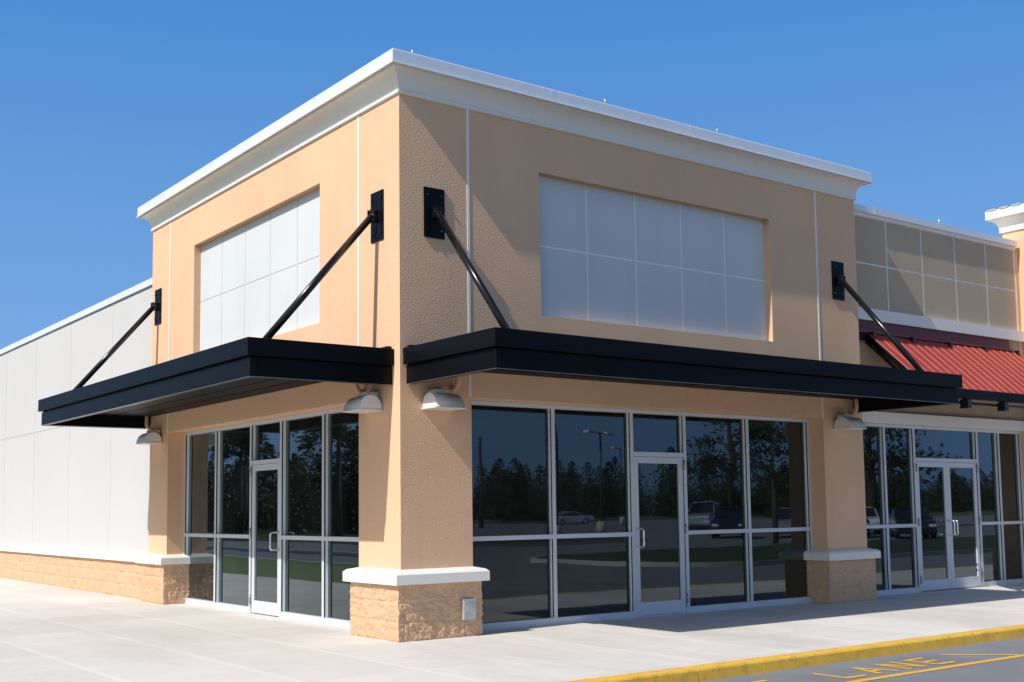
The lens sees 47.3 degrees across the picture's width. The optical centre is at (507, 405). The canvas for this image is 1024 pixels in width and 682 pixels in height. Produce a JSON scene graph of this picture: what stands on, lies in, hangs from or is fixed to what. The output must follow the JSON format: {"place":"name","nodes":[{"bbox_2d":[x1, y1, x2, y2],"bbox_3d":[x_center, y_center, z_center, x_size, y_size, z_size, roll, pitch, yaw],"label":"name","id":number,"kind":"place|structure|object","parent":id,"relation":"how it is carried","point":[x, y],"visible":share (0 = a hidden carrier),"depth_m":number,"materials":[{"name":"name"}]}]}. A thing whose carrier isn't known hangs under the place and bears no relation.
{"place":"outdoors","nodes":[
{"label":"outdoors","id":0,"kind":"place"},
{"bbox_2d":[135,47,880,641],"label":"corner building","id":1,"kind":"structure","parent":0,"point":[501,503],"depth_m":15.55,"materials":[{"name":"beige paint"}]},
{"bbox_2d":[136,416,161,444],"bbox_3d":[-5.937,0.384,19.297,0.306,0.512,0.460,3,-6,-36],"label":"wall lamp","id":2,"kind":"object","parent":1,"relation":"attached to","point":[151,436],"visible":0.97,"depth_m":19.16,"materials":[{"name":"metal"}]},
{"bbox_2d":[38,189,393,428],"bbox_3d":[-4.432,-1.119,16.116,1.788,2.332,8.086,3,-6,-36],"label":"entrance canopy","id":3,"kind":"object","parent":1,"relation":"attached to","point":[245,367],"visible":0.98,"depth_m":13.75,"materials":[{"name":"black metal"}]},
{"bbox_2d":[249,463,279,616],"bbox_3d":[-3.480,1.887,16.534,0.184,2.119,0.959,3,-6,-36],"label":"door","id":4,"kind":"structure","parent":1,"relation":"in","point":[264,596],"depth_m":16.60,"materials":[{"name":"glass"}]},
{"bbox_2d":[342,383,382,413],"bbox_3d":[-1.708,-0.176,13.607,0.306,0.512,0.464,3,-6,-36],"label":"wall lamp","id":5,"kind":"object","parent":1,"relation":"attached to","point":[364,402],"visible":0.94,"depth_m":13.46,"materials":[{"name":"metal"}]},
{"bbox_2d":[421,376,466,410],"bbox_3d":[-0.717,-0.208,13.390,0.462,0.512,0.306,3,-6,-36],"label":"wall lamp","id":6,"kind":"object","parent":1,"relation":"attached to","point":[440,399],"visible":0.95,"depth_m":13.29,"materials":[{"name":"metal"}]},
{"bbox_2d":[634,457,687,616],"bbox_3d":[2.099,1.752,15.790,0.947,2.119,0.184,3,-6,-36],"label":"door","id":7,"kind":"structure","parent":1,"relation":"in","point":[660,528],"depth_m":15.85,"materials":[{"name":"glass"}]},
{"bbox_2d":[403,186,962,412],"bbox_3d":[2.650,-1.298,15.073,8.266,2.332,1.787,3,-6,-36],"label":"entrance canopy","id":8,"kind":"object","parent":1,"relation":"attached to","point":[504,349],"visible":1,"depth_m":13.59,"materials":[{"name":"black metal"}]},
{"bbox_2d":[833,399,866,430],"bbox_3d":[5.208,0.111,17.762,0.460,0.512,0.306,3,-6,-36],"label":"wall lamp","id":9,"kind":"object","parent":1,"relation":"attached to","point":[849,422],"visible":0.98,"depth_m":17.66,"materials":[{"name":"metal"}]},
{"bbox_2d":[0,577,1023,681],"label":"sidewalk","id":10,"kind":"structure","parent":0,"point":[54,633],"depth_m":13.00,"materials":[{"name":"concrete"}]},
{"bbox_2d":[0,277,152,599],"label":"side wing","id":11,"kind":"structure","parent":10,"relation":"on","point":[74,507],"depth_m":23.35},
{"bbox_2d":[854,203,1023,595],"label":"neighbouring shop","id":12,"kind":"structure","parent":10,"relation":"on","point":[944,492],"depth_m":20.00,"materials":[{"name":"beige paint"}]},
{"bbox_2d":[915,462,955,590],"bbox_3d":[7.201,2.019,19.643,0.911,2.149,0.184,3,-6,-36],"label":"door","id":13,"kind":"structure","parent":12,"relation":"in","point":[932,491],"depth_m":19.72,"materials":[{"name":"glass"}]},
{"bbox_2d":[858,319,1023,411],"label":"metal awning","id":14,"kind":"object","parent":12,"relation":"attached to","point":[989,369],"visible":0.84,"depth_m":19.35,"materials":[{"name":"red metal"}]},
{"bbox_2d":[946,462,982,588],"bbox_3d":[7.938,2.058,20.187,0.911,2.149,0.184,3,-6,-36],"label":"door","id":15,"kind":"structure","parent":12,"relation":"in","point":[966,571],"depth_m":20.25,"materials":[{"name":"glass"}]},
{"bbox_2d":[985,203,1023,355],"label":"next tower","id":16,"kind":"structure","parent":10,"relation":"on","point":[1007,220],"depth_m":21.77,"materials":[{"name":"beige paint"}]},
{"bbox_2d":[0,0,1023,349],"label":"sky","id":17,"kind":"structure","parent":0,"point":[106,106],"materials":[{"name":"blue"}]},
{"bbox_2d":[700,637,1023,681],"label":"road","id":18,"kind":"structure","parent":0,"point":[1008,670],"depth_m":11.10,"materials":[{"name":"grey asphalt"}]},
{"bbox_2d":[811,658,955,677],"bbox_3d":[3.623,2.510,11.199,1.728,0.002,0.437,3,-6,-36],"label":"lane lettering","id":19,"kind":"object","parent":18,"relation":"on","point":[875,670],"visible":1,"depth_m":11.27,"materials":[{"name":"paint"}]},
{"bbox_2d":[846,654,1023,681],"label":"lane line","id":20,"kind":"object","parent":18,"relation":"on","point":[924,670],"depth_m":11.03,"materials":[{"name":"paint"}]},
{"bbox_2d":[940,654,1017,654],"bbox_3d":[4.871,2.574,12.070,0.779,0.001,0.070,-1,-5,5],"label":"branch line","id":21,"kind":"object","parent":18,"relation":"on","point":[978,654],"visible":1,"depth_m":12.09,"materials":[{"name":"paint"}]},
{"label":"ground","id":22,"kind":"structure","parent":0,"visible":0},
{"bbox_2d":[565,624,1023,681],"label":"kerb","id":23,"kind":"structure","parent":22,"relation":"on","point":[720,670],"depth_m":11.44,"materials":[{"name":"paint"}]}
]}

